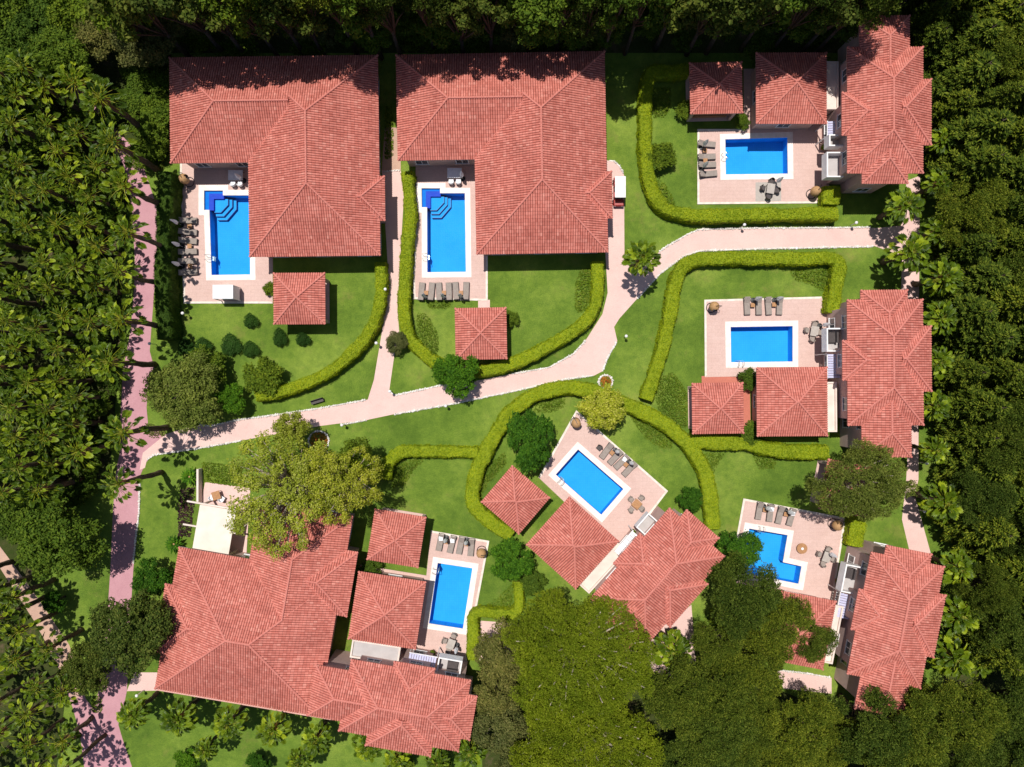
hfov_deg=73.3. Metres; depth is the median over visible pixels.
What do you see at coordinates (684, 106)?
bush
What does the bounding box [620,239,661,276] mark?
fan palm
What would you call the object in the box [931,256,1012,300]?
conifer
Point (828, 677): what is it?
stone edging
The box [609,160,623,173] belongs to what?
stone edging
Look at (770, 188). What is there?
dining table
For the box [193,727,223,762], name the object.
fan palm
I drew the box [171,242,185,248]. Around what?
closed umbrella
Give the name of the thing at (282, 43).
ground
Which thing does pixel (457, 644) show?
closed umbrella
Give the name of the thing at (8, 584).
fan palm
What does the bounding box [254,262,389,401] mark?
hedge
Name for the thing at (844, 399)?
window
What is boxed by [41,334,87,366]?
fan palm
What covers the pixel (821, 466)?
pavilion
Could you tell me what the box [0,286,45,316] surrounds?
fan palm
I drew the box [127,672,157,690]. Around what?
path
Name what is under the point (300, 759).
fan palm
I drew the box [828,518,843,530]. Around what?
hanging egg chair
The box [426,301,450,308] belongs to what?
flower bed
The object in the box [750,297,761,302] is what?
closed umbrella
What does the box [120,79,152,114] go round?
bush
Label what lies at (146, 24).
broadleaf tree
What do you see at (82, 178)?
bush
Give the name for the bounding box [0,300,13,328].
bush
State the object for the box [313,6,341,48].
broadleaf tree
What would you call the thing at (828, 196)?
hedge
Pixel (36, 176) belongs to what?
bush
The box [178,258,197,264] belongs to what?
sun lounger
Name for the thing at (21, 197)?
fan palm
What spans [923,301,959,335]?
fan palm
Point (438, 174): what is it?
patio
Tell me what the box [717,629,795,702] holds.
pine tree
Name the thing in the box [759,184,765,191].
garden chair
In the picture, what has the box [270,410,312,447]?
broadleaf tree
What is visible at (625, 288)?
path
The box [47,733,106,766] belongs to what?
fan palm
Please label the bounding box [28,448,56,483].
bush
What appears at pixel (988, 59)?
broadleaf tree
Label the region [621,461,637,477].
sun lounger
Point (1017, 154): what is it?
conifer
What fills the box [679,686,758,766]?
pine tree
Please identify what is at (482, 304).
path
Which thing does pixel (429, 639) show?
patio
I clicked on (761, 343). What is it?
swimming pool
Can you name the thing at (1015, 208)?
conifer
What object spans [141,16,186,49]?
broadleaf tree
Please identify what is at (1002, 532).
conifer
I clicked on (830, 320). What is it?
window
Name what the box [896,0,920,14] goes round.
conifer
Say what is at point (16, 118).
fan palm
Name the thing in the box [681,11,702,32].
broadleaf tree
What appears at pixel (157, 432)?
flower bed
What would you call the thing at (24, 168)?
fan palm
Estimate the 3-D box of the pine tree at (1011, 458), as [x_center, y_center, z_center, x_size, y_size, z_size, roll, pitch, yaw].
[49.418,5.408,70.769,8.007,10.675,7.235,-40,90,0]
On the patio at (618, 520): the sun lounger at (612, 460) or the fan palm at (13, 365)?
the sun lounger at (612, 460)
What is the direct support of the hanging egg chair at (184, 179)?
on the patio at (198, 287)
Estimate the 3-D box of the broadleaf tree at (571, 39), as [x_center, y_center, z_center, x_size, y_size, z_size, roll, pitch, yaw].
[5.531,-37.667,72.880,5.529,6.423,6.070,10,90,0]
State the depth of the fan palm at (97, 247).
70.77 m
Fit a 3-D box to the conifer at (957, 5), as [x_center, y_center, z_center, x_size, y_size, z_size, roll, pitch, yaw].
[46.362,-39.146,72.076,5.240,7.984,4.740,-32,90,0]
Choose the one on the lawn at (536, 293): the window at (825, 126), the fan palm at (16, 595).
the fan palm at (16, 595)
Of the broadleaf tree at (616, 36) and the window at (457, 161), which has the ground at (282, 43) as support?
the broadleaf tree at (616, 36)
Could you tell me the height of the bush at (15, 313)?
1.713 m
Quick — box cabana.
[213,285,240,300]
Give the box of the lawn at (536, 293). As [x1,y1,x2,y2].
[34,53,958,766]
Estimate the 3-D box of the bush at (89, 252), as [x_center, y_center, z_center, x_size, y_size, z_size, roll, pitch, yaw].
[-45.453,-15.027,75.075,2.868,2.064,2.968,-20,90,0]
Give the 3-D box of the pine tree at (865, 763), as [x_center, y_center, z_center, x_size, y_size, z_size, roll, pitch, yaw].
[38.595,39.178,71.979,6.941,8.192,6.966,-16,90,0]
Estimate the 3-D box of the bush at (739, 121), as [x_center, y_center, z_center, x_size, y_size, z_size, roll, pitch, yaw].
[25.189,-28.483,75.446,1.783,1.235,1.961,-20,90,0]
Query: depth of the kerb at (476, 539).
75.92 m
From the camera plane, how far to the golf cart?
74.14 m
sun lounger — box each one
[178,217,197,223]
[178,228,197,235]
[178,237,197,244]
[178,248,197,255]
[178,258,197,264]
[178,268,197,275]
[418,282,425,300]
[427,282,434,300]
[436,282,442,300]
[436,533,444,551]
[446,282,452,300]
[447,535,456,553]
[452,282,459,299]
[456,536,464,554]
[463,282,469,299]
[467,538,474,555]
[599,442,613,459]
[607,449,623,465]
[613,454,629,469]
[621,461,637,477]
[697,139,715,148]
[697,153,715,160]
[698,161,715,168]
[699,170,716,177]
[743,296,750,314]
[754,501,764,519]
[755,297,761,314]
[764,296,771,314]
[766,504,774,521]
[774,505,785,523]
[776,297,783,314]
[785,508,797,526]
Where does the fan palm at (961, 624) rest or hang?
on the lawn at (536, 293)
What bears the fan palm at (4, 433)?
on the ground at (282, 43)
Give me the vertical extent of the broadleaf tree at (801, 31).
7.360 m
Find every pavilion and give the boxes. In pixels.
[273,272,329,324]
[366,507,426,568]
[454,307,507,359]
[481,465,549,534]
[685,61,743,121]
[688,382,744,434]
[810,458,873,517]
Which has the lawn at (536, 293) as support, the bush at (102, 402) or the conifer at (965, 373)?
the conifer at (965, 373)
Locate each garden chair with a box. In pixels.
[218,495,224,502]
[229,181,235,186]
[236,181,243,186]
[441,637,447,643]
[448,179,453,184]
[451,632,456,638]
[455,179,460,184]
[639,505,644,511]
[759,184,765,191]
[765,194,771,199]
[768,177,774,183]
[774,187,780,193]
[809,336,815,341]
[811,320,818,325]
[819,560,825,567]
[824,545,832,551]
[830,556,836,562]
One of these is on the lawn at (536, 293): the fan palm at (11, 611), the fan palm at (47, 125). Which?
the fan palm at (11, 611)
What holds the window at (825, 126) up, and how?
in the villa at (876, 131)
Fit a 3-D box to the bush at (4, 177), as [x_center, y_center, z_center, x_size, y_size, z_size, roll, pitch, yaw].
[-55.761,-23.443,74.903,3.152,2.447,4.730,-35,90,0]
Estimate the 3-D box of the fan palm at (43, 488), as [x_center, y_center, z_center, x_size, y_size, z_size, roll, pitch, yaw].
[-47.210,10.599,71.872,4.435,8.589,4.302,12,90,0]
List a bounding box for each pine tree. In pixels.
[632,731,684,766]
[641,656,712,740]
[653,653,719,725]
[658,735,740,766]
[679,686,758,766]
[690,617,744,677]
[691,648,758,722]
[707,550,784,642]
[708,735,773,766]
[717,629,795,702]
[731,696,787,758]
[745,593,815,652]
[759,686,837,766]
[761,730,826,766]
[794,620,838,662]
[803,437,919,524]
[806,706,868,766]
[832,684,915,766]
[860,746,918,766]
[879,685,953,766]
[920,675,1012,758]
[928,729,992,766]
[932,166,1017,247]
[947,457,1021,538]
[950,560,1023,614]
[952,745,1017,766]
[961,672,1023,747]
[965,3,1023,88]
[965,588,1023,667]
[973,398,1023,477]
[986,711,1023,766]
[987,243,1023,311]
[995,513,1023,560]
[997,439,1023,489]
[1007,252,1023,286]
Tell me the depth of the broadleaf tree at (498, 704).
70.25 m
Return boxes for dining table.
[211,490,220,500]
[228,170,243,180]
[446,638,455,649]
[447,168,461,178]
[631,498,641,509]
[765,183,775,194]
[810,326,818,336]
[820,550,830,562]
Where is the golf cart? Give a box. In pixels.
[612,176,625,206]
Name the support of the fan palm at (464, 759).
on the lawn at (536, 293)
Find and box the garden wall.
[196,468,201,501]
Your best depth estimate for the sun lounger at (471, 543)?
75.56 m
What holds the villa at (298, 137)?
on the lawn at (536, 293)
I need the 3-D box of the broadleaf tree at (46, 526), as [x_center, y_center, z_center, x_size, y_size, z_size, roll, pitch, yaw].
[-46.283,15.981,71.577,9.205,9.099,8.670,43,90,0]
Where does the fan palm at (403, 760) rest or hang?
on the lawn at (536, 293)
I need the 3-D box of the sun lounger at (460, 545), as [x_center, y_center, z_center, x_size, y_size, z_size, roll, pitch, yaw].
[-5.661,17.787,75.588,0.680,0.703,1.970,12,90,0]
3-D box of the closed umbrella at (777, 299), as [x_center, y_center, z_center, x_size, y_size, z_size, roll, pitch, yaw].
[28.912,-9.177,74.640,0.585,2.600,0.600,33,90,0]
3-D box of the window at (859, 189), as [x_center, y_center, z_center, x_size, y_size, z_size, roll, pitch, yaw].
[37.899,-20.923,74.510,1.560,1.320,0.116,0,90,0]
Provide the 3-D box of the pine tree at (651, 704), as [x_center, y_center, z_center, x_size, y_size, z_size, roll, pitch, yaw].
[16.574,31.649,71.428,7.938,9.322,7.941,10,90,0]
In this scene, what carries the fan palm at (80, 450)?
on the lawn at (536, 293)
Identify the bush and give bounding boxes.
[0,114,14,145]
[0,155,12,183]
[0,200,32,231]
[0,227,17,253]
[0,267,14,291]
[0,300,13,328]
[0,325,27,356]
[0,358,28,395]
[0,388,29,415]
[0,426,15,455]
[2,462,31,488]
[3,487,31,509]
[7,438,51,467]
[8,144,39,170]
[9,304,40,326]
[16,409,44,433]
[17,118,51,149]
[17,230,42,253]
[18,168,48,198]
[24,95,58,121]
[24,363,54,394]
[28,316,63,351]
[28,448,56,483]
[31,268,60,298]
[35,489,71,518]
[40,196,75,228]
[40,228,70,254]
[40,294,70,326]
[42,64,77,95]
[46,176,85,203]
[48,259,80,288]
[50,139,81,166]
[53,364,86,391]
[53,397,89,432]
[56,335,87,358]
[58,104,93,131]
[58,286,94,315]
[59,473,98,508]
[66,155,103,185]
[67,425,96,452]
[71,208,94,237]
[73,452,101,475]
[77,329,113,359]
[79,71,107,105]
[79,232,105,259]
[80,391,112,419]
[83,114,115,153]
[85,198,126,231]
[85,258,114,285]
[87,294,124,330]
[91,357,121,396]
[93,97,128,126]
[93,421,118,450]
[94,163,125,205]
[118,52,155,88]
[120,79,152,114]
[124,140,154,169]
[127,105,167,139]
[140,132,169,160]
[141,90,169,124]
[142,66,169,97]
[149,52,168,69]
[182,344,226,391]
[241,356,284,396]
[262,281,273,295]
[357,560,382,573]
[393,751,414,766]
[430,755,452,766]
[463,26,493,53]
[506,309,519,327]
[518,570,547,596]
[521,39,550,52]
[645,142,676,170]
[674,99,693,119]
[708,603,736,633]
[734,113,750,130]
[737,366,755,390]
[737,420,765,445]
[979,615,1004,636]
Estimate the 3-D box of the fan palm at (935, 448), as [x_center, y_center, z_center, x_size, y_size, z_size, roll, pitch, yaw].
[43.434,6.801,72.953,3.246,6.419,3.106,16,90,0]
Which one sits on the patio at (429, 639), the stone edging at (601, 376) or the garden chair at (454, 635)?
the garden chair at (454, 635)
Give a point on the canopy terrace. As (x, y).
(213, 534)
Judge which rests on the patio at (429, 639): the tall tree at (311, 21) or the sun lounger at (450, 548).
the sun lounger at (450, 548)
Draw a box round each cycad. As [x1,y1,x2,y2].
[165,535,183,554]
[179,466,195,485]
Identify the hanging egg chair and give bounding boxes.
[178,172,193,186]
[476,546,487,557]
[570,416,580,427]
[706,302,721,312]
[806,184,821,198]
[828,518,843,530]
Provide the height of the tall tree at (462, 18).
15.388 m
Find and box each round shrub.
[177,337,194,356]
[195,336,213,350]
[220,332,242,355]
[242,340,260,356]
[243,312,259,327]
[272,327,287,346]
[295,331,310,345]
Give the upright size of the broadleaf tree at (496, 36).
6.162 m
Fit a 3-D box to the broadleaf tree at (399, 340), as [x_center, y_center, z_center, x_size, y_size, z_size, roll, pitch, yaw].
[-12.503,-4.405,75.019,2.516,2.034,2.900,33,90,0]
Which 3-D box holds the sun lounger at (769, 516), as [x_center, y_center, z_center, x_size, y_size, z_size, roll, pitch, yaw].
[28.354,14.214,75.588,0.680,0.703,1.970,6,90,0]
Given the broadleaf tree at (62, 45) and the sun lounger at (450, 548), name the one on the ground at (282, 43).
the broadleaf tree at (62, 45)
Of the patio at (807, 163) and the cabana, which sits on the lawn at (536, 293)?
the patio at (807, 163)
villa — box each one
[154,501,358,719]
[168,54,385,257]
[306,647,477,757]
[395,50,612,254]
[590,506,725,651]
[815,14,932,192]
[816,289,932,457]
[828,540,946,713]
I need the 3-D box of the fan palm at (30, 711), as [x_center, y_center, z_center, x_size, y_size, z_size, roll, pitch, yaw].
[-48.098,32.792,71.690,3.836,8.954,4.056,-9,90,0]
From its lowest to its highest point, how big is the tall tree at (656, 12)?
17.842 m
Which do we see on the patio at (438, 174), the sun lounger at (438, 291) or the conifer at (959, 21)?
the sun lounger at (438, 291)
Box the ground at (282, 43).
[0,3,1023,766]
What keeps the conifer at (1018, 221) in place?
on the ground at (282, 43)
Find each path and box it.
[0,77,162,766]
[0,548,81,700]
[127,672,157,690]
[140,160,919,469]
[382,128,400,170]
[477,621,511,658]
[478,300,489,307]
[643,605,695,674]
[778,671,831,693]
[902,425,930,552]
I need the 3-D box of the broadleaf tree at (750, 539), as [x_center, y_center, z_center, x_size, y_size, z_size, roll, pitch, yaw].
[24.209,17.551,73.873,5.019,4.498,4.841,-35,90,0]
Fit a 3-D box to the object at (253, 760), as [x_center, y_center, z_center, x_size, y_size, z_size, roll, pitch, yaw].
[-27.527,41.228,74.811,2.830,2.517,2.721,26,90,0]
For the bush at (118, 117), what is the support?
on the ground at (282, 43)
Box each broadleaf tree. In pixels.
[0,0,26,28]
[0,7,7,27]
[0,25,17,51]
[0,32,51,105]
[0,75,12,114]
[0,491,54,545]
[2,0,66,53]
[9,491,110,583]
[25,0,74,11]
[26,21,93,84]
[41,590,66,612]
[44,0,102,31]
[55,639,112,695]
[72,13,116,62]
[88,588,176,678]
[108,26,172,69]
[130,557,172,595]
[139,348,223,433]
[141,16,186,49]
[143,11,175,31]
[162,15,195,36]
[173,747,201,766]
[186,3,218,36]
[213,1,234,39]
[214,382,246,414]
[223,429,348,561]
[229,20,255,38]
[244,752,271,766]
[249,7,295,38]
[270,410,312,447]
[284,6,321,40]
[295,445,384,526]
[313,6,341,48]
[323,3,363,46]
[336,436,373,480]
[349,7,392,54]
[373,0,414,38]
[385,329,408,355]
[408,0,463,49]
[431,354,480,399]
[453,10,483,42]
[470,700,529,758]
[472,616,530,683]
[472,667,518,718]
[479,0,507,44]
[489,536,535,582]
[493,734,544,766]
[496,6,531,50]
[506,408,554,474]
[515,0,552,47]
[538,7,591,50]
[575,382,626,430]
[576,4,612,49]
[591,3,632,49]
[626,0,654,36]
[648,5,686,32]
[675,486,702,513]
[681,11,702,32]
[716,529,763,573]
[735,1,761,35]
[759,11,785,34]
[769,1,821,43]
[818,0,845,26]
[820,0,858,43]
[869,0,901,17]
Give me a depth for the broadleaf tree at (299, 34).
71.33 m
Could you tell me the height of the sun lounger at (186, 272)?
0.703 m
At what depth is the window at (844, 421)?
74.81 m
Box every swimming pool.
[199,185,255,280]
[416,183,470,277]
[423,557,478,634]
[549,442,630,521]
[720,132,793,179]
[725,321,797,367]
[740,522,807,589]
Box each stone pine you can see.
[497,585,659,745]
[507,663,665,766]
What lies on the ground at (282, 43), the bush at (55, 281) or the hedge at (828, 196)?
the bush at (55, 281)
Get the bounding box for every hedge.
[153,171,184,340]
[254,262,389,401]
[378,443,477,479]
[396,171,605,378]
[464,379,720,539]
[466,579,524,660]
[635,62,839,225]
[638,250,847,401]
[688,432,829,460]
[817,185,841,207]
[842,515,866,546]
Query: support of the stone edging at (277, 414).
on the lawn at (536, 293)
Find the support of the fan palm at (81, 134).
on the ground at (282, 43)
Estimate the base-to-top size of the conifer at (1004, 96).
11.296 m
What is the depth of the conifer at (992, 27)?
67.74 m
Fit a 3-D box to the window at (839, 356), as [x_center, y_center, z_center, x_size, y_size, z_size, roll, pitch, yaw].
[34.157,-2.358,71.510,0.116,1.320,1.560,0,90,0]
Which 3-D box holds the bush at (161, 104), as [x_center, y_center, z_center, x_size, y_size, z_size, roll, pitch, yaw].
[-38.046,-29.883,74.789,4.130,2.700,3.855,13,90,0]
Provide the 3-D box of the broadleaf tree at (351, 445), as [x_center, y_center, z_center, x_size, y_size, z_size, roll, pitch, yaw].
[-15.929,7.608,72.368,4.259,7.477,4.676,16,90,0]
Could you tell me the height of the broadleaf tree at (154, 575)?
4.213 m
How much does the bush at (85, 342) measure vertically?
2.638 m
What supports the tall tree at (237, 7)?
on the lawn at (536, 293)
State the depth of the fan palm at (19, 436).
67.46 m
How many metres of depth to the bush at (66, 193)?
73.98 m
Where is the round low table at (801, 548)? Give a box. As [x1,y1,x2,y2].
[797,543,806,553]
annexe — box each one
[347,571,426,660]
[526,496,622,592]
[751,52,838,128]
[751,589,843,670]
[752,366,836,436]
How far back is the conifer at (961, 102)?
70.35 m
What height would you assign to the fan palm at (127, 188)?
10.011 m
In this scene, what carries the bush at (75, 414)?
on the ground at (282, 43)
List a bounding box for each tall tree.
[74,0,170,57]
[82,0,192,56]
[129,0,225,56]
[153,0,243,52]
[197,0,279,55]
[228,0,308,54]
[260,0,328,55]
[287,0,359,54]
[321,0,387,60]
[350,0,417,54]
[394,0,454,52]
[422,0,484,53]
[455,0,516,52]
[496,0,560,52]
[534,0,594,51]
[566,0,618,51]
[592,0,641,54]
[623,0,674,55]
[653,0,710,51]
[680,0,748,56]
[704,0,785,55]
[739,0,808,50]
[769,0,846,51]
[799,0,886,52]
[814,0,902,52]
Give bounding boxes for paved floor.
[201,482,249,552]
[702,376,749,432]
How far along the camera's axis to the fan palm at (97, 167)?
71.59 m
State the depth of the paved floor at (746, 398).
75.95 m
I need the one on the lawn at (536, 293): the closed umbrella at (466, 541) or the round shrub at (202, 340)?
the round shrub at (202, 340)
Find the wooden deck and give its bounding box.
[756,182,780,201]
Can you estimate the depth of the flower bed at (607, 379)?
75.84 m
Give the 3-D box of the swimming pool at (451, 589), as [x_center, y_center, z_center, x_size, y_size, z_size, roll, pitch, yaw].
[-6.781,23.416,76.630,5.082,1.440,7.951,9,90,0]
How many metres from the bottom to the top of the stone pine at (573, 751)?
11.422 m
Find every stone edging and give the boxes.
[132,484,140,563]
[147,440,240,459]
[200,399,365,426]
[307,430,329,450]
[341,419,366,424]
[391,384,442,395]
[394,375,592,414]
[512,340,585,373]
[597,374,613,386]
[602,341,616,370]
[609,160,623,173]
[637,245,873,298]
[659,226,870,251]
[782,670,830,678]
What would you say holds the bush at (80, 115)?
on the ground at (282, 43)
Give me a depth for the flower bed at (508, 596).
75.80 m
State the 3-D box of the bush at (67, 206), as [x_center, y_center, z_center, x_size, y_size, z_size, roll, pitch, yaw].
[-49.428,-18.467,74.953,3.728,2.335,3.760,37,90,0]
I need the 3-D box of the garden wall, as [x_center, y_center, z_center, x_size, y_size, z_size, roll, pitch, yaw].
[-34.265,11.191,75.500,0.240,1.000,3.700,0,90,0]
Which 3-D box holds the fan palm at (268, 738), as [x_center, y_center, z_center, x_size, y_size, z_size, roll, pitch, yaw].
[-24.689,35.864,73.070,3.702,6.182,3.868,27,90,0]
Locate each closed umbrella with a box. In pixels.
[170,219,183,227]
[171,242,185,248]
[171,261,185,268]
[234,173,246,182]
[443,535,448,542]
[454,642,459,653]
[460,171,464,180]
[464,537,468,545]
[699,139,708,149]
[699,161,708,170]
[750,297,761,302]
[763,504,772,510]
[772,296,783,301]
[773,177,783,185]
[784,507,794,514]
[817,323,829,328]
[824,549,837,557]
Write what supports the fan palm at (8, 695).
on the ground at (282, 43)
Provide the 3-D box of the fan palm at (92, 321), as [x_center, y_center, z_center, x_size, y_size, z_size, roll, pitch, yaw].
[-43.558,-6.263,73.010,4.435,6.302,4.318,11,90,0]
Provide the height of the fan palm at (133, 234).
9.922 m
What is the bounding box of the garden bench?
[309,397,323,404]
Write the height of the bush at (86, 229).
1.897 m
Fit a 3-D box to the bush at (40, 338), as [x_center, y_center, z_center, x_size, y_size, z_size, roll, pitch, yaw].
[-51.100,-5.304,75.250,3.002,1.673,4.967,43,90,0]
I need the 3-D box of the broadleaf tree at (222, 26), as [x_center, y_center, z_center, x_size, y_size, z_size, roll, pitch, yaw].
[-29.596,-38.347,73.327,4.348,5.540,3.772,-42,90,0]
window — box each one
[193,163,211,167]
[235,163,248,166]
[367,657,381,662]
[409,660,423,664]
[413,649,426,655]
[415,161,429,164]
[445,671,458,676]
[455,160,469,163]
[752,89,755,104]
[753,394,755,407]
[775,124,790,127]
[824,123,829,136]
[824,355,830,366]
[828,317,834,327]
[835,590,843,602]
[837,113,840,129]
[837,354,841,367]
[840,658,847,666]
[842,68,845,84]
[842,150,845,166]
[842,315,845,329]
[842,397,846,410]
[842,418,848,427]
[844,639,851,655]
[847,553,854,563]
[848,596,855,611]
[852,188,871,191]
[859,560,867,575]
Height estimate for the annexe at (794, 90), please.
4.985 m
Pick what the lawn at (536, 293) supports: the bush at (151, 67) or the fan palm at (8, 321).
the bush at (151, 67)
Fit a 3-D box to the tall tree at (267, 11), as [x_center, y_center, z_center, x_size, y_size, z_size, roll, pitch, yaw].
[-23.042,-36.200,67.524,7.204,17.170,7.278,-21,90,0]
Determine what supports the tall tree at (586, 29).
on the lawn at (536, 293)
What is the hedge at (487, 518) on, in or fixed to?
on the lawn at (536, 293)
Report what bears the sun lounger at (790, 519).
on the patio at (813, 532)
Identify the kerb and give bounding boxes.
[180,164,271,303]
[413,223,487,300]
[432,531,488,660]
[539,410,667,529]
[697,129,817,203]
[704,297,820,375]
[737,498,844,598]
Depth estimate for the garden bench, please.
75.56 m
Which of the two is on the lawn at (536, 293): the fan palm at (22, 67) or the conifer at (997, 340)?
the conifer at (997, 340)
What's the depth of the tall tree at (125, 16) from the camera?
62.77 m
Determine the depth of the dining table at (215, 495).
75.19 m
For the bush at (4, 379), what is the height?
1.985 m
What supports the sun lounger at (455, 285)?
on the patio at (438, 174)
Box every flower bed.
[91,696,102,712]
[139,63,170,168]
[145,423,164,437]
[177,487,194,536]
[201,462,242,485]
[309,432,327,448]
[384,106,393,158]
[391,459,422,487]
[416,313,438,354]
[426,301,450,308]
[480,452,506,496]
[486,584,512,606]
[533,398,564,412]
[574,268,590,312]
[600,375,611,386]
[630,414,672,448]
[653,87,670,117]
[655,372,687,428]
[657,180,674,205]
[704,452,723,472]
[753,454,776,469]
[791,269,827,290]
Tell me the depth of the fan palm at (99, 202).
70.51 m
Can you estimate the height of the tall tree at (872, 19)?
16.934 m
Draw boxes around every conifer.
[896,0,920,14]
[901,0,936,15]
[901,0,953,40]
[909,20,952,69]
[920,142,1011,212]
[921,229,996,271]
[923,16,1003,73]
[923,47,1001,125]
[923,66,970,109]
[923,286,999,347]
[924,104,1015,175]
[925,38,977,81]
[925,384,1012,429]
[927,497,1019,553]
[931,88,976,133]
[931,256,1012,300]
[931,355,990,393]
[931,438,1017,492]
[932,321,1019,363]
[932,419,1004,453]
[938,618,1023,676]
[944,10,977,45]
[949,0,979,14]
[949,0,994,16]
[949,284,1023,326]
[951,541,1023,584]
[952,352,1023,389]
[956,80,1023,119]
[960,194,1023,233]
[960,476,1023,520]
[964,118,1023,155]
[967,152,1023,198]
[973,577,1023,609]
[975,0,1023,50]
[977,226,1023,262]
[978,376,1023,406]
[989,624,1023,662]
[990,69,1023,120]
[994,25,1023,79]
[994,355,1023,389]
[1001,322,1023,360]
[1007,147,1023,162]
[1008,212,1023,231]
[1012,319,1023,326]
[1016,518,1023,547]
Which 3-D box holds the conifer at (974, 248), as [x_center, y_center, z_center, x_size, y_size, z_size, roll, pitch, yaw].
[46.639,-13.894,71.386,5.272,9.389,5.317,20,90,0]
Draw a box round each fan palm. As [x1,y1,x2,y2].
[0,58,58,109]
[0,76,61,122]
[0,103,40,141]
[0,104,64,150]
[0,149,32,166]
[0,151,51,188]
[0,176,50,216]
[0,185,41,211]
[0,217,8,224]
[0,219,43,255]
[0,244,50,281]
[0,282,30,292]
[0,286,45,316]
[0,303,54,340]
[0,329,66,365]
[0,332,40,350]
[0,347,56,383]
[0,382,12,385]
[0,389,55,426]
[0,399,42,405]
[0,419,64,453]
[0,423,47,446]
[0,446,49,480]
[0,448,75,487]
[0,476,67,510]
[0,478,34,487]
[0,559,14,567]
[0,572,35,603]
[0,577,56,615]
[0,594,46,636]
[0,639,50,673]
[0,654,22,687]
[0,670,47,716]
[0,672,15,684]
[0,708,38,752]
[0,710,16,723]
[0,738,22,766]
[1,610,59,646]
[2,48,76,103]
[2,134,20,145]
[3,149,58,184]
[3,270,62,301]
[5,113,25,121]
[8,686,63,733]
[10,363,65,402]
[11,210,77,244]
[12,717,64,760]
[15,733,81,766]
[16,308,83,350]
[17,468,85,509]
[20,671,59,702]
[25,68,81,110]
[25,416,80,458]
[26,244,84,281]
[27,173,90,207]
[29,107,86,147]
[29,270,77,305]
[29,391,78,430]
[31,627,83,665]
[36,205,96,246]
[37,449,79,476]
[38,130,87,170]
[38,363,93,399]
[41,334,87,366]
[45,295,87,335]
[46,674,88,707]
[46,715,93,759]
[47,154,104,201]
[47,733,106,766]
[51,247,104,291]
[53,405,103,444]
[54,61,104,107]
[55,427,112,475]
[60,380,110,413]
[62,118,109,150]
[66,206,117,243]
[68,344,103,377]
[69,302,118,344]
[74,180,115,216]
[76,147,119,183]
[76,270,121,302]
[77,226,125,269]
[78,74,140,127]
[86,341,157,384]
[89,121,161,172]
[97,464,163,502]
[98,165,158,212]
[98,252,154,293]
[98,298,157,340]
[99,409,170,452]
[107,213,162,251]
[116,691,158,730]
[159,696,200,737]
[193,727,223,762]
[210,703,248,742]
[255,710,292,747]
[285,742,313,766]
[301,719,332,756]
[351,734,383,762]
[383,750,411,766]
[424,748,450,766]
[453,734,487,766]
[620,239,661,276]
[652,628,692,671]
[876,187,924,225]
[880,231,931,275]
[906,686,928,706]
[908,214,956,248]
[911,435,950,464]
[912,257,963,295]
[912,480,964,523]
[915,169,954,200]
[923,125,957,156]
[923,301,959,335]
[923,389,951,421]
[929,634,974,679]
[931,346,954,380]
[931,549,977,587]
[941,592,980,635]
[944,644,992,678]
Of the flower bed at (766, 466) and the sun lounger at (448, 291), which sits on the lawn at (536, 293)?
the flower bed at (766, 466)
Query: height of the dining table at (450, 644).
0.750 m
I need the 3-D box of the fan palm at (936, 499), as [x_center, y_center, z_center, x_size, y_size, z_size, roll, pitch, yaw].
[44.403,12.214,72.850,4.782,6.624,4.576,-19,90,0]
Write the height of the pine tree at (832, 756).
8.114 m
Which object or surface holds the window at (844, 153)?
in the villa at (876, 131)
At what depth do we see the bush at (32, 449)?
74.02 m
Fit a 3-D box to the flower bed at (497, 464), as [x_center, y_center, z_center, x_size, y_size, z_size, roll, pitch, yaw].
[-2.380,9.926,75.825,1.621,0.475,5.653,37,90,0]
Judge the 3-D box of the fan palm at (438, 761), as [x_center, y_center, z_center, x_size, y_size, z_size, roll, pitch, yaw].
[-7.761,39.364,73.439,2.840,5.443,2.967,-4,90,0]
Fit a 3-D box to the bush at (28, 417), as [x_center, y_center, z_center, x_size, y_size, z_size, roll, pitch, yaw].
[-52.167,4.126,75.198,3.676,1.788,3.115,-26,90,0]
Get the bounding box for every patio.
[182,164,272,303]
[361,530,486,660]
[415,165,485,300]
[539,414,664,542]
[699,69,828,203]
[704,297,825,376]
[732,501,843,599]
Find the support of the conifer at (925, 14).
on the ground at (282, 43)
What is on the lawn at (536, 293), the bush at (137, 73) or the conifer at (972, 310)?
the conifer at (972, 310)
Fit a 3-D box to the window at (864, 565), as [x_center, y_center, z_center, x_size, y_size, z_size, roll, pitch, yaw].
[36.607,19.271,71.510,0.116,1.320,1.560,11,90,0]
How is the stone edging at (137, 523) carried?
on the lawn at (536, 293)
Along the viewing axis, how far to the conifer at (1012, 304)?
67.75 m
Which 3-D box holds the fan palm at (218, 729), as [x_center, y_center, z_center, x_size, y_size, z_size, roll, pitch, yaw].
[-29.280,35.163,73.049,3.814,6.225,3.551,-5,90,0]
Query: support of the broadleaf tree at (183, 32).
on the ground at (282, 43)
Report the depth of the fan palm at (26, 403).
72.91 m
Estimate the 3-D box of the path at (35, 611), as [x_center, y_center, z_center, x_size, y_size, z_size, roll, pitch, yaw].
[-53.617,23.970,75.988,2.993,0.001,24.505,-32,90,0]
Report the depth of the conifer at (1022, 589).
68.82 m
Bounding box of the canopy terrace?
[180,500,237,554]
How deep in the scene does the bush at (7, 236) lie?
74.50 m
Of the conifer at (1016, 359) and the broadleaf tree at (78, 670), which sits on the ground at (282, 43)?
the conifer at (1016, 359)

